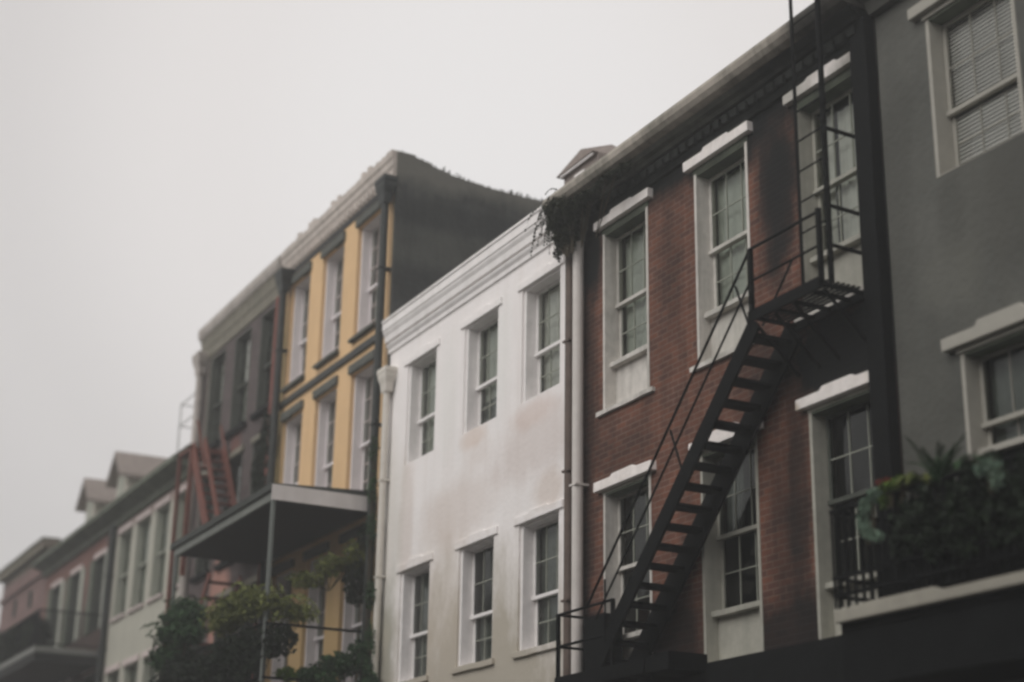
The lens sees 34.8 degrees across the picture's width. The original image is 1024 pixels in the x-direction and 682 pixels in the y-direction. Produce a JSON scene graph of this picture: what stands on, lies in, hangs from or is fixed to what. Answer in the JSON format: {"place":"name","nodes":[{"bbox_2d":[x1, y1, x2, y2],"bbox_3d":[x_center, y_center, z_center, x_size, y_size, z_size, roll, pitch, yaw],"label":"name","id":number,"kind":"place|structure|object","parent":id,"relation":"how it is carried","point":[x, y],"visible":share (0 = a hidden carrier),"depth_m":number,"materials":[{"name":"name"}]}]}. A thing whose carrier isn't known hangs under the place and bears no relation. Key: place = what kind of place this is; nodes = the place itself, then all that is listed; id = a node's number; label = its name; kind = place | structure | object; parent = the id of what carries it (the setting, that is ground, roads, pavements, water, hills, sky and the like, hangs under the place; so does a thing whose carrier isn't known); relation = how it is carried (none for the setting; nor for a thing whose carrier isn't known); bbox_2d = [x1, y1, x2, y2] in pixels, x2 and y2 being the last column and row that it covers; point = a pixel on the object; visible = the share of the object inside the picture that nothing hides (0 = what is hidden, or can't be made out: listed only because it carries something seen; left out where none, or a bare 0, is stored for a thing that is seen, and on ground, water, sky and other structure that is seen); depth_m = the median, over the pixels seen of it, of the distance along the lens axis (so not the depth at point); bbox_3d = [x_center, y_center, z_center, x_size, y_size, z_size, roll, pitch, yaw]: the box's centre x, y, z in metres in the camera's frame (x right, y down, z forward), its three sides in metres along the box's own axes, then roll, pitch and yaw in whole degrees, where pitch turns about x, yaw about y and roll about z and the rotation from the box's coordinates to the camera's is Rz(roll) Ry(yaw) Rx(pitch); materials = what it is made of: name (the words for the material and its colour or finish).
{"place":"outdoors","nodes":[
{"label":"outdoors","id":0,"kind":"place"},
{"bbox_2d":[0,537,60,632],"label":"town house","id":1,"kind":"structure","parent":0,"point":[23,581],"depth_m":55.61,"materials":[{"name":"paint"}]},
{"bbox_2d":[12,598,17,617],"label":"window","id":2,"kind":"structure","parent":1,"relation":"in","point":[16,601],"depth_m":56.72,"materials":[{"name":"grey glass"}]},
{"bbox_2d":[27,589,32,608],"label":"window","id":3,"kind":"structure","parent":1,"relation":"in","point":[30,592],"depth_m":54.69,"materials":[{"name":"grey glass"}]},
{"bbox_2d":[31,451,167,681],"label":"town house","id":4,"kind":"structure","parent":0,"point":[71,567],"depth_m":49.09,"materials":[{"name":"paint"}]},
{"bbox_2d":[0,609,100,681],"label":"balcony","id":5,"kind":"structure","parent":4,"relation":"attached to","point":[42,664],"depth_m":44.63,"materials":[{"name":"black metal"}]},
{"bbox_2d":[0,617,51,664],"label":"balcony plants","id":6,"kind":"object","parent":5,"relation":"on","point":[7,644],"visible":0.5,"depth_m":45.29,"materials":[{"name":"green plant"}]},
{"bbox_2d":[47,577,63,646],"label":"window","id":7,"kind":"structure","parent":4,"relation":"in","point":[56,586],"depth_m":51.20,"materials":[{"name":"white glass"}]},
{"bbox_2d":[66,564,83,644],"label":"window","id":8,"kind":"structure","parent":4,"relation":"in","point":[76,573],"depth_m":49.07,"materials":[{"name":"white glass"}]},
{"bbox_2d":[82,668,95,681],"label":"window","id":9,"kind":"structure","parent":4,"relation":"in","point":[88,678],"depth_m":45.69,"materials":[{"name":"grey glass"}]},
{"bbox_2d":[90,547,107,632],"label":"window","id":10,"kind":"structure","parent":4,"relation":"in","point":[100,563],"depth_m":46.72,"materials":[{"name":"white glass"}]},
{"bbox_2d":[95,393,194,681],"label":"town house","id":11,"kind":"structure","parent":0,"point":[138,515],"depth_m":42.76,"materials":[{"name":"white paint"}]},
{"bbox_2d":[105,662,120,681],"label":"window","id":12,"kind":"structure","parent":11,"relation":"in","point":[112,671],"depth_m":43.47,"materials":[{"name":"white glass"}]},
{"bbox_2d":[109,520,133,622],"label":"window","id":13,"kind":"structure","parent":11,"relation":"in","point":[121,575],"depth_m":44.63,"materials":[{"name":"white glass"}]},
{"bbox_2d":[122,654,139,681],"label":"window","id":14,"kind":"structure","parent":11,"relation":"in","point":[130,663],"depth_m":42.17,"materials":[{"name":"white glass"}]},
{"bbox_2d":[126,507,152,613],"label":"window","id":15,"kind":"structure","parent":11,"relation":"in","point":[139,564],"depth_m":43.16,"materials":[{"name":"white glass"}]},
{"bbox_2d":[141,645,158,681],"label":"window","id":16,"kind":"structure","parent":11,"relation":"in","point":[147,674],"depth_m":40.74,"materials":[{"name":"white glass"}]},
{"bbox_2d":[145,494,171,603],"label":"window","id":17,"kind":"structure","parent":11,"relation":"in","point":[162,506],"depth_m":41.66,"materials":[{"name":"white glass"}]},
{"bbox_2d":[166,483,186,592],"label":"window","id":18,"kind":"structure","parent":11,"relation":"in","point":[182,494],"depth_m":40.34,"materials":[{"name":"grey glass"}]},
{"bbox_2d":[254,149,542,681],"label":"town house","id":19,"kind":"structure","parent":0,"point":[392,231],"depth_m":31.56,"materials":[{"name":"yellow paint"}]},
{"bbox_2d":[168,483,376,681],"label":"covered balcony","id":20,"kind":"structure","parent":19,"relation":"attached to","point":[270,523],"depth_m":29.78,"materials":[{"name":"black metal"}]},
{"bbox_2d":[140,594,209,673],"bbox_3d":[-6.372,5.621,31.550,1.180,1.632,3.245,11,-21,-26],"label":"hanging bush","id":21,"kind":"object","parent":20,"relation":"hanging from","point":[184,614],"visible":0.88,"depth_m":31.34,"materials":[{"name":"green plant"}]},
{"bbox_2d":[148,646,207,681],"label":"hanging bush","id":22,"kind":"object","parent":20,"relation":"hanging from","point":[167,673],"visible":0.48,"depth_m":30.78,"materials":[{"name":"green plant"}]},
{"bbox_2d":[181,620,298,681],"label":"hanging bush","id":23,"kind":"object","parent":20,"relation":"hanging from","point":[232,656],"visible":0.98,"depth_m":27.80,"materials":[{"name":"green plant"}]},
{"bbox_2d":[199,580,319,636],"bbox_3d":[-4.584,4.676,28.610,1.270,0.962,3.485,14,-23,-33],"label":"hanging bush","id":24,"kind":"object","parent":20,"relation":"hanging from","point":[230,615],"visible":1,"depth_m":27.86,"materials":[{"name":"green plant"}]},
{"bbox_2d":[272,665,299,681],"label":"leafy bush","id":25,"kind":"object","parent":20,"relation":"on","point":[288,672],"visible":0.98,"depth_m":27.30,"materials":[{"name":"green plant"}]},
{"bbox_2d":[284,538,364,590],"bbox_3d":[-3.233,3.868,28.389,1.452,0.986,0.616,11,-21,-26],"label":"hanging vine","id":26,"kind":"object","parent":20,"relation":"hanging from","point":[333,563],"visible":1,"depth_m":28.32,"materials":[{"name":"green plant"}]},
{"bbox_2d":[293,638,379,681],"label":"leafy bush","id":27,"kind":"object","parent":20,"relation":"on","point":[342,665],"visible":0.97,"depth_m":27.54,"materials":[{"name":"green plant"}]},
{"bbox_2d":[341,522,374,606],"bbox_3d":[-2.695,3.901,28.570,0.595,1.532,0.528,11,-21,-26],"label":"hanging vine","id":28,"kind":"object","parent":20,"relation":"hanging from","point":[353,593],"visible":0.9,"depth_m":28.38,"materials":[{"name":"green plant"}]},
{"bbox_2d":[270,558,294,681],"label":"window","id":29,"kind":"structure","parent":19,"relation":"in","point":[288,564],"depth_m":32.78,"materials":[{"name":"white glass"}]},
{"bbox_2d":[280,399,303,484],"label":"window","id":30,"kind":"structure","parent":19,"relation":"in","point":[292,443],"depth_m":34.07,"materials":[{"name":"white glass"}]},
{"bbox_2d":[280,261,312,392],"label":"window","id":31,"kind":"structure","parent":19,"relation":"in","point":[299,341],"depth_m":34.91,"materials":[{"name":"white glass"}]},
{"bbox_2d":[303,541,329,667],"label":"window","id":32,"kind":"structure","parent":19,"relation":"in","point":[313,638],"depth_m":31.24,"materials":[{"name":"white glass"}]},
{"bbox_2d":[312,375,338,487],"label":"window","id":33,"kind":"structure","parent":19,"relation":"in","point":[323,464],"depth_m":32.43,"materials":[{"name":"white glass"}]},
{"bbox_2d":[312,231,345,369],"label":"window","id":34,"kind":"structure","parent":19,"relation":"in","point":[331,315],"depth_m":33.34,"materials":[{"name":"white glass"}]},
{"bbox_2d":[339,522,365,681],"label":"window","id":35,"kind":"structure","parent":19,"relation":"in","point":[350,613],"depth_m":29.66,"materials":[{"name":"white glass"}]},
{"bbox_2d":[347,349,373,490],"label":"window","id":36,"kind":"structure","parent":19,"relation":"in","point":[361,391],"depth_m":30.81,"materials":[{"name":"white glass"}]},
{"bbox_2d":[348,201,380,343],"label":"window","id":37,"kind":"structure","parent":19,"relation":"in","point":[366,324],"depth_m":31.79,"materials":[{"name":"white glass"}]},
{"bbox_2d":[361,435,379,678],"bbox_3d":[-2.417,3.747,28.238,0.239,4.483,0.534,11,-21,-26],"label":"climbing vine","id":38,"kind":"object","parent":19,"relation":"attached to","point":[368,641],"visible":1,"depth_m":28.25,"materials":[{"name":"green plant"}]},
{"bbox_2d":[0,0,813,612],"label":"sky","id":39,"kind":"structure","parent":0,"point":[157,157],"materials":[{"name":"white"}]},
{"bbox_2d":[371,205,649,681],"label":"town house","id":40,"kind":"structure","parent":0,"point":[472,576],"depth_m":25.58,"materials":[{"name":"white paint"}]},
{"bbox_2d":[396,552,433,681],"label":"window","id":41,"kind":"structure","parent":40,"relation":"in","point":[419,565],"depth_m":27.19,"materials":[{"name":"white paint"}]},
{"bbox_2d":[404,337,439,463],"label":"window","id":42,"kind":"structure","parent":40,"relation":"in","point":[425,356],"depth_m":28.41,"materials":[{"name":"white paint"}]},
{"bbox_2d":[450,526,497,673],"bbox_3d":[-0.427,3.970,24.926,0.413,2.092,1.462,11,-21,-26],"label":"window","id":43,"kind":"structure","parent":40,"relation":"in","point":[482,540],"depth_m":25.23,"materials":[{"name":"white paint"}]},
{"bbox_2d":[460,296,501,433],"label":"window","id":44,"kind":"structure","parent":40,"relation":"in","point":[474,387],"depth_m":26.50,"materials":[{"name":"white paint"}]},
{"bbox_2d":[511,499,563,658],"bbox_3d":[0.505,3.404,23.251,0.413,2.091,1.469,11,-21,-26],"label":"window","id":45,"kind":"structure","parent":40,"relation":"in","point":[530,597],"depth_m":23.58,"materials":[{"name":"white paint"}]},
{"bbox_2d":[517,255,564,401],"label":"window","id":46,"kind":"structure","parent":40,"relation":"in","point":[533,351],"depth_m":24.81,"materials":[{"name":"white paint"}]},
{"bbox_2d":[542,0,903,681],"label":"town house","id":47,"kind":"structure","parent":0,"point":[702,199],"depth_m":19.83,"materials":[{"name":"red brick"}]},
{"bbox_2d":[525,188,576,255],"bbox_3d":[0.645,-1.724,23.707,0.669,1.072,1.016,11,-21,-26],"label":"hanging fern","id":48,"kind":"object","parent":47,"relation":"hanging from","point":[549,213],"visible":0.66,"depth_m":23.63,"materials":[{"name":"green plant"}]},
{"bbox_2d":[556,144,615,184],"bbox_3d":[1.592,-2.206,26.552,1.350,2.080,1.200,11,-21,-26],"label":"dormer","id":49,"kind":"object","parent":47,"relation":"on","point":[582,160],"visible":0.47,"depth_m":26.55,"materials":[{"name":"white wood"}]},
{"bbox_2d":[543,160,633,262],"bbox_3d":[1.127,-1.908,22.983,0.541,1.150,2.389,11,-21,-26],"label":"overgrown fern","id":50,"kind":"object","parent":47,"relation":"attached to","point":[565,239],"visible":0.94,"depth_m":23.32,"materials":[{"name":"green plant"}]},
{"bbox_2d":[593,187,652,409],"bbox_3d":[1.660,-0.533,22.341,0.432,2.850,1.440,11,-21,-26],"label":"window","id":51,"kind":"structure","parent":47,"relation":"in","point":[625,376],"depth_m":22.63,"materials":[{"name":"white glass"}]},
{"bbox_2d":[593,460,656,659],"bbox_3d":[1.598,3.008,21.119,0.431,2.738,1.448,11,-21,-26],"label":"window","id":52,"kind":"structure","parent":47,"relation":"in","point":[613,501],"depth_m":21.59,"materials":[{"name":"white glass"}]},
{"bbox_2d":[554,0,866,681],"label":"fire escape","id":53,"kind":"object","parent":47,"relation":"attached to","point":[605,643],"visible":1,"depth_m":18.94,"materials":[{"name":"black metal"}]},
{"bbox_2d":[683,120,752,362],"bbox_3d":[2.729,-1.178,20.417,0.431,2.847,1.435,11,-21,-26],"label":"window","id":54,"kind":"structure","parent":47,"relation":"in","point":[733,190],"depth_m":20.74,"materials":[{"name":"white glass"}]},
{"bbox_2d":[688,422,763,661],"bbox_3d":[2.669,2.360,19.195,0.431,2.740,1.436,11,-21,-26],"label":"window","id":55,"kind":"structure","parent":47,"relation":"in","point":[738,630],"depth_m":19.34,"materials":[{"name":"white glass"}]},
{"bbox_2d":[782,51,862,310],"bbox_3d":[3.734,-1.783,18.611,0.432,2.843,1.431,11,-21,-26],"label":"window","id":56,"kind":"structure","parent":47,"relation":"in","point":[847,265],"depth_m":18.93,"materials":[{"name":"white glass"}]},
{"bbox_2d":[795,371,877,639],"bbox_3d":[3.659,1.752,17.385,0.400,2.740,1.438,11,-21,-26],"label":"window","id":57,"kind":"structure","parent":47,"relation":"in","point":[822,454],"depth_m":17.76,"materials":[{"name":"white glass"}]},
{"bbox_2d":[859,0,1023,681],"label":"town house","id":58,"kind":"structure","parent":0,"point":[951,79],"depth_m":16.70,"materials":[{"name":"grey paint"}]},
{"bbox_2d":[829,451,1023,681],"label":"balcony","id":59,"kind":"structure","parent":58,"relation":"attached to","point":[942,622],"depth_m":14.56,"materials":[{"name":"black metal"}]},
{"bbox_2d":[855,487,885,544],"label":"trailing plant","id":60,"kind":"object","parent":59,"relation":"on","point":[865,524],"visible":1,"depth_m":15.19,"materials":[{"name":"green plant"}]},
{"bbox_2d":[876,473,919,509],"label":"leafy plant","id":61,"kind":"object","parent":59,"relation":"on","point":[886,502],"visible":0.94,"depth_m":15.04,"materials":[{"name":"green plant"}]},
{"bbox_2d":[874,477,891,484],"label":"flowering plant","id":62,"kind":"object","parent":61,"relation":"on","point":[885,479],"visible":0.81,"depth_m":15.18,"materials":[{"name":"red plant"}]},
{"bbox_2d":[894,471,933,489],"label":"fern","id":63,"kind":"object","parent":59,"relation":"on","point":[924,477],"visible":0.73,"depth_m":14.76,"materials":[{"name":"green plant"}]},
{"bbox_2d":[898,434,977,482],"bbox_3d":[3.832,1.031,14.667,0.735,0.452,0.727,-5,-20,18],"label":"agave plant","id":64,"kind":"object","parent":59,"relation":"on","point":[937,469],"visible":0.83,"depth_m":14.63,"materials":[{"name":"green plant"}]},
{"bbox_2d":[887,449,1023,569],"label":"shrub","id":65,"kind":"object","parent":59,"relation":"on","point":[953,528],"visible":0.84,"depth_m":14.15,"materials":[{"name":"green plant"}]},
{"bbox_2d":[971,457,1004,493],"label":"trailing plant","id":66,"kind":"object","parent":65,"relation":"on","point":[993,474],"visible":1,"depth_m":13.68,"materials":[{"name":"green plant"}]},
{"bbox_2d":[941,453,997,477],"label":"fern","id":67,"kind":"object","parent":59,"relation":"on","point":[954,466],"visible":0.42,"depth_m":14.31,"materials":[{"name":"green plant"}]},
{"bbox_2d":[907,0,1023,177],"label":"window","id":68,"kind":"structure","parent":58,"relation":"in","point":[945,122],"depth_m":17.07,"materials":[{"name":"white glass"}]},
{"bbox_2d":[940,302,1023,469],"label":"window","id":69,"kind":"structure","parent":58,"relation":"in","point":[1006,371],"depth_m":15.92,"materials":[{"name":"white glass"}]},
{"label":"ground","id":70,"kind":"structure","parent":0,"visible":0},
{"bbox_2d":[178,255,282,680],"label":"town house","id":71,"kind":"structure","parent":70,"relation":"on","point":[233,359],"depth_m":37.63,"materials":[{"name":"brick"}]},
{"bbox_2d":[190,600,207,653],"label":"window","id":72,"kind":"structure","parent":71,"relation":"in","point":[205,603],"depth_m":37.27,"materials":[{"name":"grey glass"}]},
{"bbox_2d":[161,419,241,678],"bbox_3d":[-6.533,4.916,35.561,0.800,7.120,3.900,11,-21,-26],"label":"fire escape","id":73,"kind":"object","parent":71,"relation":"attached to","point":[194,454],"visible":0.56,"depth_m":36.59,"materials":[{"name":"red metal"}]},
{"bbox_2d":[189,464,217,583],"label":"window","id":74,"kind":"structure","parent":71,"relation":"in","point":[200,572],"depth_m":38.19,"materials":[{"name":"grey glass"}]},
{"bbox_2d":[206,348,226,448],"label":"window","id":75,"kind":"structure","parent":71,"relation":"in","point":[216,369],"depth_m":39.41,"materials":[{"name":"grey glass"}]},
{"bbox_2d":[213,586,234,651],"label":"window","id":76,"kind":"structure","parent":71,"relation":"in","point":[226,593],"depth_m":35.94,"materials":[{"name":"grey glass"}]},
{"bbox_2d":[213,444,244,570],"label":"window","id":77,"kind":"structure","parent":71,"relation":"in","point":[236,456],"depth_m":36.95,"materials":[{"name":"grey glass"}]},
{"bbox_2d":[224,325,252,439],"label":"window","id":78,"kind":"structure","parent":71,"relation":"in","point":[235,425],"depth_m":37.86,"materials":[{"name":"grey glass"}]},
{"bbox_2d":[239,574,257,680],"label":"window","id":79,"kind":"structure","parent":71,"relation":"in","point":[251,581],"depth_m":34.40,"materials":[{"name":"grey glass"}]},
{"bbox_2d":[249,433,262,495],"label":"window","id":80,"kind":"structure","parent":71,"relation":"in","point":[255,439],"depth_m":35.71,"materials":[{"name":"grey glass"}]},
{"bbox_2d":[250,409,271,492],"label":"climbing vine","id":81,"kind":"object","parent":71,"relation":"attached to","point":[259,477],"visible":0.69,"depth_m":34.41,"materials":[{"name":"green plant"}]},
{"bbox_2d":[249,305,275,420],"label":"window","id":82,"kind":"structure","parent":71,"relation":"in","point":[264,365],"depth_m":36.40,"materials":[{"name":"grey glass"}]}
]}

